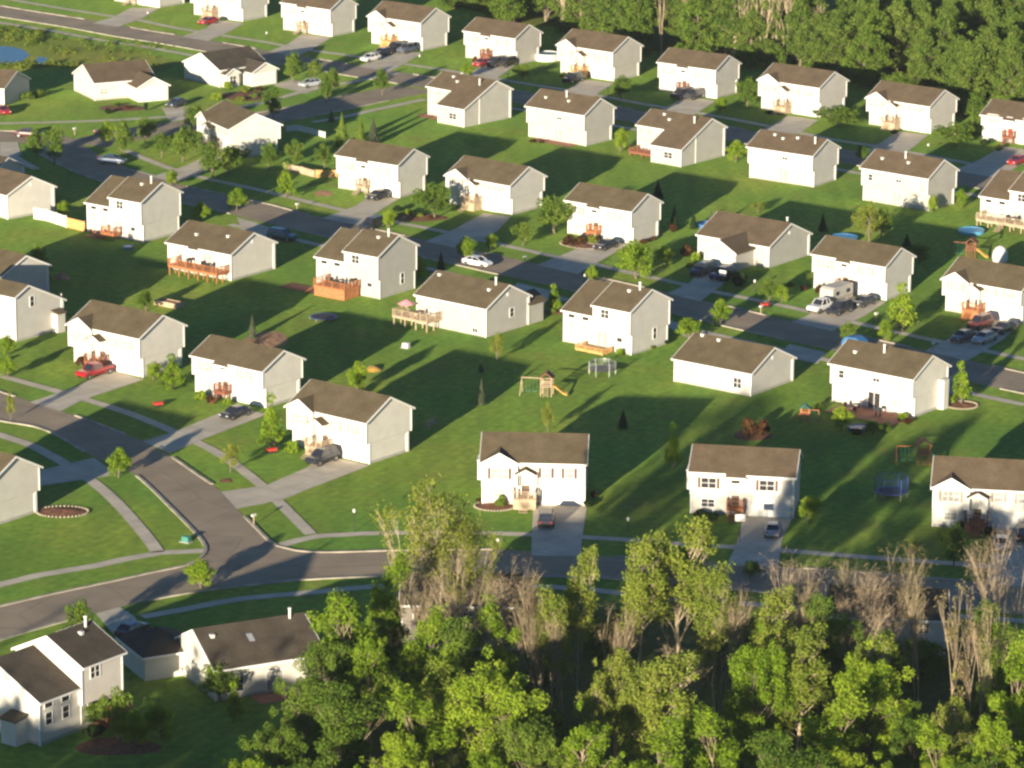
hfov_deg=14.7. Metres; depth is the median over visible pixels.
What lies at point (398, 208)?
shrub
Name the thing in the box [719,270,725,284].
basketball hoop
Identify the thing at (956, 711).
tree
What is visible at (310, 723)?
tree
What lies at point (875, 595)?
tree
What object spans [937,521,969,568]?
tree
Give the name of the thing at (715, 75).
house
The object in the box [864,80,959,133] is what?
house
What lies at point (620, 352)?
shrub
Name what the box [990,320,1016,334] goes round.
parked car
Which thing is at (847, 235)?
pool
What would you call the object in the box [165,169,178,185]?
tree
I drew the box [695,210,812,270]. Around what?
house
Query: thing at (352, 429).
window
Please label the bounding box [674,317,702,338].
tree
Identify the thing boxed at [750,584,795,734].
tree
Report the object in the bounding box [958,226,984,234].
pool
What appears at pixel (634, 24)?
tree
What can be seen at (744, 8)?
bare tree
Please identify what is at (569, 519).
driveway
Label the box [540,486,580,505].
garage door
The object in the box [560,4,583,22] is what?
tree
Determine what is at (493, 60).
parked car
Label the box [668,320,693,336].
driveway
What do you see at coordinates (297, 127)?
fence
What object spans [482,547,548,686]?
tree
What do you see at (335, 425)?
window
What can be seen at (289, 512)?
sidewalk
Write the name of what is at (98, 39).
sidewalk
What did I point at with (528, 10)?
tree
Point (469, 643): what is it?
tree
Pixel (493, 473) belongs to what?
window
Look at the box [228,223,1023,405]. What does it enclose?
sidewalk
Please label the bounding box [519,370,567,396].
playset
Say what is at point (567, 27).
bush
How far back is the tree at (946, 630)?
383.96 m
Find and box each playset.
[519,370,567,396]
[789,403,819,424]
[894,437,934,465]
[948,236,988,257]
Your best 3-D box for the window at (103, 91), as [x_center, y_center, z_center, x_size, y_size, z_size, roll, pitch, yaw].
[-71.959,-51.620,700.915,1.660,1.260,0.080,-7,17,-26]
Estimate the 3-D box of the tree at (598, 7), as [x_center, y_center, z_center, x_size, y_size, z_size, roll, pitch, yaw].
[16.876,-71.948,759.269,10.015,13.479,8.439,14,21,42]
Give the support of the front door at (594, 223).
in the house at (617, 214)
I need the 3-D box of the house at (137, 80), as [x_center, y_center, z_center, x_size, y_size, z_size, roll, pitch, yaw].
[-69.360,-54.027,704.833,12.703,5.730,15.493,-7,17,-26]
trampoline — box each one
[310,313,336,319]
[589,358,615,375]
[874,472,908,501]
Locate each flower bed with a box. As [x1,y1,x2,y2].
[35,505,89,517]
[75,737,161,754]
[99,105,144,110]
[219,478,231,482]
[221,91,269,100]
[397,213,447,221]
[473,502,512,511]
[543,309,562,313]
[559,241,593,248]
[734,430,771,440]
[948,400,978,409]
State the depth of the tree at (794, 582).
397.65 m
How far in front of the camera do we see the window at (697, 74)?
706.97 m
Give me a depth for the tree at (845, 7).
744.19 m
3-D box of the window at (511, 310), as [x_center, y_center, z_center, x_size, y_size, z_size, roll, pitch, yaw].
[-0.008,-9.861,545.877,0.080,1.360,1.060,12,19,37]
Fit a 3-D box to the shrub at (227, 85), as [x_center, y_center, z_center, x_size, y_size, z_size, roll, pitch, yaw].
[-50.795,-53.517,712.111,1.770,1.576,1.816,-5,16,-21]
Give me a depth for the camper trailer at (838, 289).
561.75 m
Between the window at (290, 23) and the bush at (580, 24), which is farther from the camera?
the window at (290, 23)
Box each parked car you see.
[0,104,10,114]
[14,128,40,137]
[75,361,113,379]
[97,154,126,164]
[114,620,149,636]
[165,97,186,107]
[198,16,218,24]
[219,404,251,420]
[266,226,297,241]
[298,78,320,87]
[305,444,339,466]
[359,215,384,229]
[360,52,380,61]
[365,188,390,200]
[373,47,392,56]
[386,40,405,52]
[396,41,418,53]
[462,254,492,267]
[472,57,489,67]
[485,55,505,67]
[497,55,517,67]
[537,508,554,527]
[562,71,584,83]
[593,238,618,250]
[670,86,690,99]
[683,87,705,99]
[689,259,716,276]
[709,264,736,280]
[764,521,781,537]
[806,297,834,313]
[825,298,853,315]
[852,294,876,307]
[950,328,976,342]
[966,312,993,330]
[971,330,997,344]
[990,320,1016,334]
[993,534,1009,550]
[1007,154,1023,165]
[1016,522,1023,541]
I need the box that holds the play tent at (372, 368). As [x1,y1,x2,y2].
[365,365,381,371]
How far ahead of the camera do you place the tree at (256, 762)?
361.22 m
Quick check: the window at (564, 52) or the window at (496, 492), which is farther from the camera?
the window at (564, 52)
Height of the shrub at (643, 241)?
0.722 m
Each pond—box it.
[0,46,29,62]
[36,56,46,63]
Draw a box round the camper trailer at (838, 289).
[820,280,852,299]
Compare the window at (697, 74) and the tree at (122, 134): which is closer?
the tree at (122, 134)
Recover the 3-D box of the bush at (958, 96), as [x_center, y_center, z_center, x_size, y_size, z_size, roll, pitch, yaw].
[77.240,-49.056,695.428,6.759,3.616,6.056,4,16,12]
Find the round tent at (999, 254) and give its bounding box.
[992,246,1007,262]
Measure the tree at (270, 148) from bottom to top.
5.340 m
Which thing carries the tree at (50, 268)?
on the ground
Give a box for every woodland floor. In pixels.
[281,604,1023,767]
[461,0,1015,99]
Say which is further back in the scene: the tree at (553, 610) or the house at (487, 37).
the house at (487, 37)
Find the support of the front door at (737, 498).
in the house at (728, 480)
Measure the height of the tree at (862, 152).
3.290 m
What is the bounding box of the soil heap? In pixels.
[52,272,70,280]
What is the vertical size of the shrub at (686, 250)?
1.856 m
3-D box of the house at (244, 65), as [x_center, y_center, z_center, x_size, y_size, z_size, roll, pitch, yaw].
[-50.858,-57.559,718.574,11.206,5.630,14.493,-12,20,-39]
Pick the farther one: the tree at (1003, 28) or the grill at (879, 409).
the tree at (1003, 28)
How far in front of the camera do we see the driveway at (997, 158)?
655.21 m
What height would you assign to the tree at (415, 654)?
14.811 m
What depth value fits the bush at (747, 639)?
415.69 m
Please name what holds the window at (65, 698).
in the house at (53, 685)
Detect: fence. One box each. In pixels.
[33,207,65,226]
[66,217,84,231]
[284,163,314,176]
[286,124,324,137]
[315,170,336,177]
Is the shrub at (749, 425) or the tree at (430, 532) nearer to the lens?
the tree at (430, 532)
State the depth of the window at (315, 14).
763.68 m
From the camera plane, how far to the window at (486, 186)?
616.78 m
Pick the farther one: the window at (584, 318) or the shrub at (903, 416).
the window at (584, 318)
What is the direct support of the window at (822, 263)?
in the house at (879, 271)
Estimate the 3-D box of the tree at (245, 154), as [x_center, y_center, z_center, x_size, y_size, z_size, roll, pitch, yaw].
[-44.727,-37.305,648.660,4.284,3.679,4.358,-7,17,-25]
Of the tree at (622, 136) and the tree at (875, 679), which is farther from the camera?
the tree at (622, 136)
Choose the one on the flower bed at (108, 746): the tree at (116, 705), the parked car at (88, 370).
the tree at (116, 705)
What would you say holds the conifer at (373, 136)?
on the ground
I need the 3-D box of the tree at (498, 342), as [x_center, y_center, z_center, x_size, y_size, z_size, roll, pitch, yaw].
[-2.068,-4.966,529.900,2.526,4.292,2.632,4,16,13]
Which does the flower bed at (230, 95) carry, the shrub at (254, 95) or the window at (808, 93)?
the shrub at (254, 95)
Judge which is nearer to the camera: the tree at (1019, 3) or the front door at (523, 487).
the front door at (523, 487)
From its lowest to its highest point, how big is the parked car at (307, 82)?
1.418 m
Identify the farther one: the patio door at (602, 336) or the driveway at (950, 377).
the patio door at (602, 336)
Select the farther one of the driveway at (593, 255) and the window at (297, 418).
the driveway at (593, 255)
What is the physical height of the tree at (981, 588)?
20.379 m
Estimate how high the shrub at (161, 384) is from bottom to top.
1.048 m
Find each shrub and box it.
[20,91,35,99]
[32,89,45,96]
[74,356,84,366]
[82,724,105,737]
[105,108,111,113]
[156,380,167,387]
[194,390,205,399]
[205,395,214,402]
[210,92,221,100]
[222,397,231,405]
[223,81,232,88]
[235,96,245,101]
[240,87,249,92]
[249,92,257,97]
[254,86,262,90]
[284,440,297,453]
[393,205,404,211]
[405,209,414,214]
[415,212,423,216]
[494,494,505,505]
[562,234,574,245]
[575,236,584,244]
[583,500,593,506]
[587,234,597,243]
[590,491,596,497]
[616,348,624,355]
[640,239,647,243]
[669,223,677,231]
[680,244,693,256]
[686,262,694,267]
[691,252,700,260]
[692,509,707,517]
[706,511,718,520]
[722,269,731,281]
[731,271,748,286]
[741,418,758,437]
[756,419,770,435]
[786,281,795,286]
[800,285,808,290]
[811,403,823,408]
[814,284,822,292]
[850,428,861,434]
[881,422,890,431]
[897,412,907,419]
[900,417,912,423]
[979,138,990,145]
[984,526,994,534]
[995,145,1003,150]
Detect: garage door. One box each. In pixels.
[112,354,138,375]
[139,0,156,6]
[140,87,165,101]
[220,7,238,20]
[220,139,230,151]
[235,384,263,406]
[254,71,274,85]
[311,22,329,35]
[335,438,364,462]
[373,179,397,197]
[400,36,419,49]
[484,196,508,213]
[495,50,515,55]
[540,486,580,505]
[590,65,611,80]
[604,225,630,242]
[692,83,714,97]
[706,251,732,265]
[748,497,789,517]
[794,101,816,116]
[855,280,883,299]
[903,116,926,132]
[988,302,1018,322]
[991,510,1023,529]
[1018,131,1023,143]
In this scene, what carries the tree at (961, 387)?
on the flower bed at (965, 405)
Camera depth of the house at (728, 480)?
462.60 m
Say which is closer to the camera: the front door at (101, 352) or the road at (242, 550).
the road at (242, 550)
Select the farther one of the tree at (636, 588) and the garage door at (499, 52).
the garage door at (499, 52)
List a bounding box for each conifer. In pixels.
[247,314,257,339]
[327,110,334,122]
[334,113,348,146]
[355,115,367,140]
[366,118,379,142]
[436,253,444,270]
[476,378,486,405]
[478,361,483,372]
[617,409,627,429]
[653,180,663,198]
[670,205,678,225]
[688,211,697,228]
[818,213,827,231]
[901,234,912,248]
[967,104,977,134]
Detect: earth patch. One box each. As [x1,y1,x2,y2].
[243,331,286,347]
[314,190,332,195]
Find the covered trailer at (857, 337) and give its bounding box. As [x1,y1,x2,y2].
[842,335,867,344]
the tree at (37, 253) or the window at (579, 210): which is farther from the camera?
the window at (579, 210)
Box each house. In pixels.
[0,69,30,104]
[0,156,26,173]
[0,168,56,219]
[0,249,51,292]
[0,279,66,341]
[0,452,43,523]
[0,615,128,746]
[65,299,187,377]
[72,59,170,101]
[84,175,183,242]
[115,0,184,7]
[115,607,320,700]
[164,220,277,283]
[182,46,278,86]
[189,334,305,407]
[190,0,268,21]
[194,100,282,156]
[279,0,358,36]
[284,378,415,463]
[305,227,419,300]
[334,138,429,197]
[366,0,451,50]
[392,270,546,337]
[399,571,523,650]
[425,71,513,127]
[443,155,547,214]
[462,17,542,64]
[477,431,589,512]
[524,88,616,145]
[555,28,643,80]
[560,279,672,355]
[563,182,663,243]
[629,108,727,166]
[656,47,741,98]
[671,332,796,396]
[686,444,802,521]
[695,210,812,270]
[746,129,840,186]
[756,62,849,117]
[810,235,916,300]
[825,584,949,663]
[827,339,951,417]
[859,148,959,210]
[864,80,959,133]
[930,455,1023,536]
[940,256,1023,323]
[976,169,1023,233]
[979,98,1023,144]
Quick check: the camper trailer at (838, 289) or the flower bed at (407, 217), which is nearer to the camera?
the camper trailer at (838, 289)
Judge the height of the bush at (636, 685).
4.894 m
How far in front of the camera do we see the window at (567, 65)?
727.90 m
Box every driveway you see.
[0,142,20,155]
[31,371,143,410]
[40,458,116,485]
[94,8,157,26]
[96,607,135,636]
[129,154,221,181]
[143,411,263,452]
[162,106,188,121]
[182,20,242,40]
[222,458,369,508]
[237,217,278,243]
[269,34,330,54]
[273,79,320,93]
[324,197,398,224]
[359,50,421,71]
[425,213,509,246]
[471,65,514,79]
[515,283,550,303]
[531,505,586,555]
[538,240,628,273]
[564,80,612,95]
[661,98,714,114]
[668,272,731,300]
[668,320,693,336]
[727,517,791,567]
[754,116,817,133]
[785,344,825,363]
[792,297,884,330]
[868,132,926,153]
[925,319,1020,360]
[948,375,969,394]
[958,146,1023,176]
[986,529,1023,586]
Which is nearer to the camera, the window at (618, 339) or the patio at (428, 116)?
the window at (618, 339)
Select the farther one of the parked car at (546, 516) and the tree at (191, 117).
the tree at (191, 117)
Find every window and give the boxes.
[3,324,10,333]
[29,295,34,306]
[44,701,53,709]
[45,710,52,725]
[61,695,69,702]
[62,704,69,719]
[72,330,86,342]
[81,350,89,358]
[90,205,96,209]
[90,664,100,679]
[91,212,96,220]
[99,87,108,94]
[102,207,108,211]
[103,214,107,223]
[107,336,117,347]
[116,200,122,209]
[122,340,132,350]
[130,226,135,231]
[176,247,183,255]
[197,360,211,372]
[199,118,205,128]
[202,380,211,389]
[218,255,223,263]
[221,677,230,693]
[229,75,236,83]
[235,675,243,691]
[236,368,251,380]
[285,7,294,14]
[288,21,294,26]
[291,412,307,425]
[301,433,310,443]
[312,11,321,18]
[321,259,327,264]
[321,266,326,275]
[330,420,341,431]
[334,262,340,266]
[334,269,339,278]
[341,161,353,170]
[345,177,352,184]
[347,423,358,435]
[351,254,359,264]
[367,282,372,287]
[371,20,381,27]
[375,166,387,175]
[397,23,403,30]
[400,272,404,284]
[408,25,415,31]
[425,303,432,315]
[431,89,437,95]
[432,105,437,111]
[449,112,456,119]
[450,176,462,186]
[457,193,463,199]
[461,308,466,317]
[462,612,472,617]
[468,34,478,42]
[471,48,477,54]
[472,327,477,333]
[481,182,489,189]
[488,468,510,479]
[493,489,505,497]
[494,185,503,191]
[497,38,507,45]
[509,307,514,317]
[532,111,536,118]
[536,127,542,133]
[539,467,553,478]
[561,49,572,57]
[562,468,576,478]
[566,64,572,69]
[568,313,574,318]
[568,320,574,330]
[570,117,576,125]
[570,205,583,215]
[571,133,578,139]
[574,222,583,229]
[582,316,588,321]
[582,323,588,333]
[588,52,595,59]
[599,54,606,61]
[600,308,608,319]
[607,211,620,221]
[616,337,622,342]
[641,127,648,133]
[642,143,648,149]
[653,327,656,339]
[662,67,673,74]
[663,151,672,159]
[665,81,672,87]
[693,369,698,374]
[694,71,706,78]
[698,477,719,488]
[701,498,714,507]
[707,372,712,377]
[731,479,740,484]
[733,377,741,388]
[754,151,759,158]
[756,480,777,491]
[758,167,765,174]
[762,84,774,92]
[768,99,772,105]
[791,87,799,94]
[797,157,803,165]
[798,173,805,180]
[804,89,812,96]
[818,259,832,269]
[821,277,831,283]
[838,369,844,378]
[843,389,852,398]
[858,265,873,275]
[868,173,872,180]
[870,99,883,107]
[872,190,879,197]
[872,377,879,382]
[876,114,883,120]
[892,379,899,390]
[892,399,901,408]
[901,104,909,110]
[911,180,917,188]
[912,197,919,204]
[914,106,922,112]
[917,622,929,633]
[939,490,962,502]
[943,511,956,520]
[947,280,963,291]
[954,299,963,306]
[985,198,991,202]
[985,205,991,213]
[985,287,996,295]
[986,114,999,122]
[989,129,997,135]
[991,492,1006,502]
[998,200,1005,205]
[999,207,1004,216]
[1002,290,1013,298]
[1014,493,1023,503]
[1017,193,1023,202]
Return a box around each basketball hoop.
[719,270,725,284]
[735,514,745,541]
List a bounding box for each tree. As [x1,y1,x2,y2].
[0,334,17,355]
[0,356,15,377]
[6,390,15,420]
[24,127,43,160]
[30,240,49,263]
[41,123,64,164]
[43,261,51,283]
[55,200,70,214]
[64,597,92,626]
[84,700,113,723]
[95,685,134,739]
[99,120,114,145]
[105,446,131,477]
[112,118,134,156]
[114,709,151,746]
[133,289,152,310]
[135,116,157,143]
[144,701,177,740]
[145,361,161,380]
[152,131,172,157]
[161,353,184,390]
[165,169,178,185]
[170,124,202,161]
[182,558,216,588]
[183,104,201,128]
[190,201,210,221]
[195,140,232,177]
[196,661,240,700]
[217,742,270,767]
[219,442,241,471]
[222,143,242,174]
[224,680,244,723]
[226,187,248,210]
[228,144,251,164]
[236,707,305,767]
[256,392,285,446]
[260,140,280,170]
[261,84,282,119]
[268,653,351,764]
[276,161,298,197]
[276,742,339,767]
[283,50,305,81]
[283,139,303,165]
[292,621,350,741]
[300,677,398,767]
[304,587,383,712]
[306,59,322,77]
[313,143,331,168]
[318,72,331,103]
[326,67,339,91]
[342,616,397,755]
[346,360,368,389]
[359,714,430,767]
[366,473,486,652]
[366,545,412,697]
[372,66,388,94]
[380,566,441,686]
[381,676,459,767]
[382,209,396,227]
[396,602,449,714]
[411,181,451,217]
[413,638,463,767]
[416,256,428,278]
[416,557,481,717]
[420,655,478,767]
[422,512,506,655]
[433,615,484,742]
[434,644,551,767]
[455,236,477,256]
[460,62,472,74]
[460,567,520,652]
[466,734,506,767]
[473,592,522,702]
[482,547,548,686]
[485,233,497,249]
[488,0,528,21]
[488,332,504,360]
[491,695,561,767]
[505,582,553,706]
[509,221,534,244]
[510,0,535,20]
[511,63,532,79]
[512,568,542,685]
[529,581,573,711]
[531,0,563,21]
[535,193,576,233]
[538,606,571,728]
[540,400,554,431]
[542,700,621,767]
[545,283,561,312]
[549,0,570,24]
[557,0,596,28]
[559,544,600,710]
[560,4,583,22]
[572,658,615,765]
[576,0,617,32]
[585,264,598,279]
[587,621,648,765]
[589,600,645,716]
[602,0,652,35]
[609,528,668,674]
[612,0,664,46]
[613,74,631,98]
[613,660,669,762]
[614,127,629,152]
[615,239,653,278]
[615,751,632,767]
[619,650,700,767]
[627,706,687,767]
[639,0,665,28]
[644,514,719,655]
[653,245,674,264]
[654,0,670,35]
[655,0,666,53]
[655,636,721,764]
[661,0,696,45]
[663,421,684,468]
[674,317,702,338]
[677,0,713,48]
[677,0,722,52]
[681,702,742,767]
[688,558,744,710]
[704,0,760,54]
[708,576,757,718]
[709,0,758,57]
[709,298,733,325]
[714,96,727,113]
[715,620,795,767]
[724,139,747,161]
[726,0,773,64]
[735,76,757,107]
[738,1,751,56]
[742,560,763,577]
[743,728,837,767]
[746,0,791,60]
[748,201,764,212]
[750,546,841,645]
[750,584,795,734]
[753,0,774,65]
[757,277,775,300]
[765,0,792,52]
[767,0,787,59]
[768,620,832,767]
[774,284,789,301]
[776,0,793,58]
[778,0,814,65]
[779,0,817,62]
[782,555,825,714]
[786,599,814,718]
[795,0,829,66]
[798,494,821,522]
[798,687,870,767]
[800,0,830,60]
[801,593,863,710]
[805,10,859,72]
[810,104,861,126]
[821,0,850,66]
[823,637,915,767]
[827,552,864,699]
[829,0,855,18]
[831,405,854,430]
[831,586,903,722]
[832,554,900,655]
[835,18,893,86]
[838,0,893,64]
[840,321,856,337]
[844,0,891,43]
[845,629,899,730]
[850,0,890,14]
[851,200,882,241]
[855,145,869,161]
[856,0,893,68]
[858,0,879,22]
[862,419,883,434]
[865,752,892,767]
[872,206,892,237]
[874,536,938,661]
[877,319,891,340]
[878,0,921,74]
[886,282,917,331]
[888,701,943,767]
[889,6,919,69]
[890,562,934,713]
[894,0,931,36]
[902,0,933,61]
[903,2,942,70]
[903,13,946,84]
[904,243,930,264]
[905,536,918,558]
[914,714,967,767]
[925,0,966,84]
[926,0,941,18]
[927,194,937,212]
[930,672,975,757]
[931,121,975,146]
[933,579,969,728]
[936,0,971,67]
[936,22,975,97]
[937,0,993,39]
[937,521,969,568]
[940,0,972,40]
[941,30,994,102]
[950,360,971,402]
[950,743,999,767]
[954,189,966,207]
[954,696,1023,767]
[957,8,1004,103]
[957,586,991,750]
[958,516,1021,670]
[968,0,989,28]
[968,604,997,732]
[971,0,1000,39]
[973,599,1023,718]
[984,5,1019,97]
[985,630,1023,765]
[986,19,1023,95]
[987,35,1023,101]
[995,0,1014,21]
[996,564,1023,699]
[1000,11,1023,71]
[1002,5,1023,40]
[1003,0,1023,16]
[1017,75,1023,97]
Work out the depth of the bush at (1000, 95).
689.97 m
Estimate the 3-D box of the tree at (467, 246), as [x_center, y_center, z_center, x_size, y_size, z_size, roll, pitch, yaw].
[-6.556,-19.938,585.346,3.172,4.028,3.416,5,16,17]
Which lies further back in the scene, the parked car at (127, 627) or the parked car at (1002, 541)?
the parked car at (1002, 541)
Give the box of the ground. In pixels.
[0,0,1023,767]
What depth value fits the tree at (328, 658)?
383.79 m
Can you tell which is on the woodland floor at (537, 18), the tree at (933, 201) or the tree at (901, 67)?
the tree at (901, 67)
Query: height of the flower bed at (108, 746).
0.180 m
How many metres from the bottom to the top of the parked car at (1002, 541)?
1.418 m
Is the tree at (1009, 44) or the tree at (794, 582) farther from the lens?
the tree at (1009, 44)
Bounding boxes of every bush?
[346,622,378,657]
[370,625,389,634]
[438,0,465,8]
[442,0,463,7]
[462,0,488,10]
[482,3,504,20]
[517,681,548,721]
[520,703,573,743]
[522,657,566,686]
[551,17,579,32]
[574,616,620,655]
[577,12,594,29]
[594,22,615,33]
[603,607,648,649]
[606,666,643,709]
[635,38,652,54]
[673,42,687,48]
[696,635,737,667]
[731,44,758,68]
[735,614,780,649]
[760,43,787,66]
[760,704,811,732]
[807,49,830,70]
[807,636,850,670]
[808,691,834,711]
[825,627,862,655]
[855,68,885,86]
[859,697,887,718]
[874,74,902,84]
[880,634,937,680]
[888,71,906,82]
[890,708,937,747]
[900,637,951,674]
[904,80,927,85]
[913,72,930,86]
[953,93,962,112]
[957,92,986,115]
[960,91,986,115]
[965,701,999,727]
[973,679,1022,704]
[977,656,1023,690]
[982,679,1023,704]
[985,90,1012,103]
[992,711,1021,741]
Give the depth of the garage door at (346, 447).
484.24 m
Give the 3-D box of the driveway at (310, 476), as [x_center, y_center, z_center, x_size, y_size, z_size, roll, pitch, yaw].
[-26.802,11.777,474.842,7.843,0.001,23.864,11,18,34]
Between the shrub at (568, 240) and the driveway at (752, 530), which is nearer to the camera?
the driveway at (752, 530)
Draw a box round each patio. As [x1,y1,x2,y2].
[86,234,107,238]
[249,691,293,703]
[278,282,313,293]
[414,114,437,119]
[535,138,577,146]
[825,404,913,425]
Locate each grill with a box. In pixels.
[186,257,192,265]
[347,278,354,286]
[873,407,881,416]
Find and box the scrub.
[0,24,165,69]
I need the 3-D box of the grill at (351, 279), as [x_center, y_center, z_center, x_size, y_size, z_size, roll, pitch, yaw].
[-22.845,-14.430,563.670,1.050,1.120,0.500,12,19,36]
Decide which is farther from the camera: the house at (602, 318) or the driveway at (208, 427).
the house at (602, 318)
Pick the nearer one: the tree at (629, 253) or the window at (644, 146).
the tree at (629, 253)
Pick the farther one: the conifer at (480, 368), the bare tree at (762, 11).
the bare tree at (762, 11)
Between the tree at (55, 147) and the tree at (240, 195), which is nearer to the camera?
the tree at (240, 195)
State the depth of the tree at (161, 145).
653.07 m
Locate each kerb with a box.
[0,5,745,129]
[0,16,983,189]
[0,130,1023,372]
[0,390,963,580]
[0,420,206,606]
[0,575,1023,640]
[40,154,1023,393]
[196,100,388,130]
[255,93,351,112]
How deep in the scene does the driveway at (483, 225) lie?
605.39 m
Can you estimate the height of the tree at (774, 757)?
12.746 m
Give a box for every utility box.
[179,535,193,543]
[400,342,411,348]
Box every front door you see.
[100,351,105,359]
[222,381,228,389]
[323,435,327,444]
[362,177,367,184]
[521,485,530,494]
[593,222,598,229]
[730,496,739,504]
[892,114,897,120]
[972,509,981,518]
[974,299,981,307]
[1007,128,1013,135]
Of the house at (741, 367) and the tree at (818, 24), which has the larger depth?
the tree at (818, 24)
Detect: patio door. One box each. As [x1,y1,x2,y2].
[81,701,94,724]
[114,221,123,235]
[202,252,212,266]
[266,669,283,690]
[348,276,358,284]
[554,127,562,140]
[596,330,607,346]
[778,168,788,181]
[867,391,880,407]
[891,190,902,204]
[1012,211,1023,221]
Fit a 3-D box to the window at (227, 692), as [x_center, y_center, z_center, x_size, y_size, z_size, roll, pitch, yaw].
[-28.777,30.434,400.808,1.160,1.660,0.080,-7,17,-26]
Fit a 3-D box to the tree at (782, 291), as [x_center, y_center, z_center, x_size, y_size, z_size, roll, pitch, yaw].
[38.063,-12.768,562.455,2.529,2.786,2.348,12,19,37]
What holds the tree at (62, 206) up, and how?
on the ground
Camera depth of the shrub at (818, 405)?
508.51 m
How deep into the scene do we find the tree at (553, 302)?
555.03 m
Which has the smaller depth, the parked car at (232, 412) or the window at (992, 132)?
the parked car at (232, 412)
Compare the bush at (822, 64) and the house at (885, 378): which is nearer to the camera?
the house at (885, 378)
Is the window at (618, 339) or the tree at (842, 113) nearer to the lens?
the window at (618, 339)
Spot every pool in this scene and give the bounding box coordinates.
[123,244,132,248]
[536,51,556,61]
[696,221,706,227]
[831,233,857,239]
[848,423,865,432]
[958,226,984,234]
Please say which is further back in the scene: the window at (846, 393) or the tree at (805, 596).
the window at (846, 393)
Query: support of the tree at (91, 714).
on the ground
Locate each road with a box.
[0,6,992,187]
[0,131,1023,391]
[0,392,1023,637]
[75,85,427,147]
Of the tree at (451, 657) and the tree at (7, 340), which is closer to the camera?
the tree at (451, 657)
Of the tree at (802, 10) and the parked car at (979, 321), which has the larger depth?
the tree at (802, 10)
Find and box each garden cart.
[153,399,166,407]
[266,445,280,453]
[760,302,770,307]
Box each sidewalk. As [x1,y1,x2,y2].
[0,22,194,55]
[0,115,185,123]
[0,373,316,534]
[0,432,164,552]
[0,549,203,586]
[5,152,40,168]
[12,0,1017,171]
[123,150,164,165]
[140,584,1023,622]
[160,165,1023,359]
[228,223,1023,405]
[240,72,400,106]
[274,530,1023,570]
[311,99,426,122]
[511,107,980,197]
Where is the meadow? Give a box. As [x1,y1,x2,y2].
[0,28,183,73]
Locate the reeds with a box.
[0,25,167,68]
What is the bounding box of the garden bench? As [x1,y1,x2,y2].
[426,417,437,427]
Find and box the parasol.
[397,299,414,310]
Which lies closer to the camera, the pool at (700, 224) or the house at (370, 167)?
the pool at (700, 224)
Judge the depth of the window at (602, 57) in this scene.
721.62 m
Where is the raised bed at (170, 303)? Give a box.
[154,298,183,308]
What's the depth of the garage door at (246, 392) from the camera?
508.22 m
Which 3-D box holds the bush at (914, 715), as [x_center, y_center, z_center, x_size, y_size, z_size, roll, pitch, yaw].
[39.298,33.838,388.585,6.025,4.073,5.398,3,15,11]
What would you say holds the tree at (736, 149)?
on the ground
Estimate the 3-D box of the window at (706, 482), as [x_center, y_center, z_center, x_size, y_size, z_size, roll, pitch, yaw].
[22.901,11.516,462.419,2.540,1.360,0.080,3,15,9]
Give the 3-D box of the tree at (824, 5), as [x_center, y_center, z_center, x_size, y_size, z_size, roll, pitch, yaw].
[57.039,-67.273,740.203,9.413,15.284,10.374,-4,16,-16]
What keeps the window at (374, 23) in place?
in the house at (425, 27)
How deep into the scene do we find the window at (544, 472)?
465.23 m
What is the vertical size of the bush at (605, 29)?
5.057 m
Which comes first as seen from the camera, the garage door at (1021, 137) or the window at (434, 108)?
the garage door at (1021, 137)
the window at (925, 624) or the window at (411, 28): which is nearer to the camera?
the window at (925, 624)
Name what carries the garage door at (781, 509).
in the house at (728, 480)
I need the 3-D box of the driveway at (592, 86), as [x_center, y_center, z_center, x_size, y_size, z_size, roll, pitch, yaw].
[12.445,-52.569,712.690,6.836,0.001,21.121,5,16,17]
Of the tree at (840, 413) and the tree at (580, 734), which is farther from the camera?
the tree at (840, 413)
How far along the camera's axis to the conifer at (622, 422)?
498.33 m
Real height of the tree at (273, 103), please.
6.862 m
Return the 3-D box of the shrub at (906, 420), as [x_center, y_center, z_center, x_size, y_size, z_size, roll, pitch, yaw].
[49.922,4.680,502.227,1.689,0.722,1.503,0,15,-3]

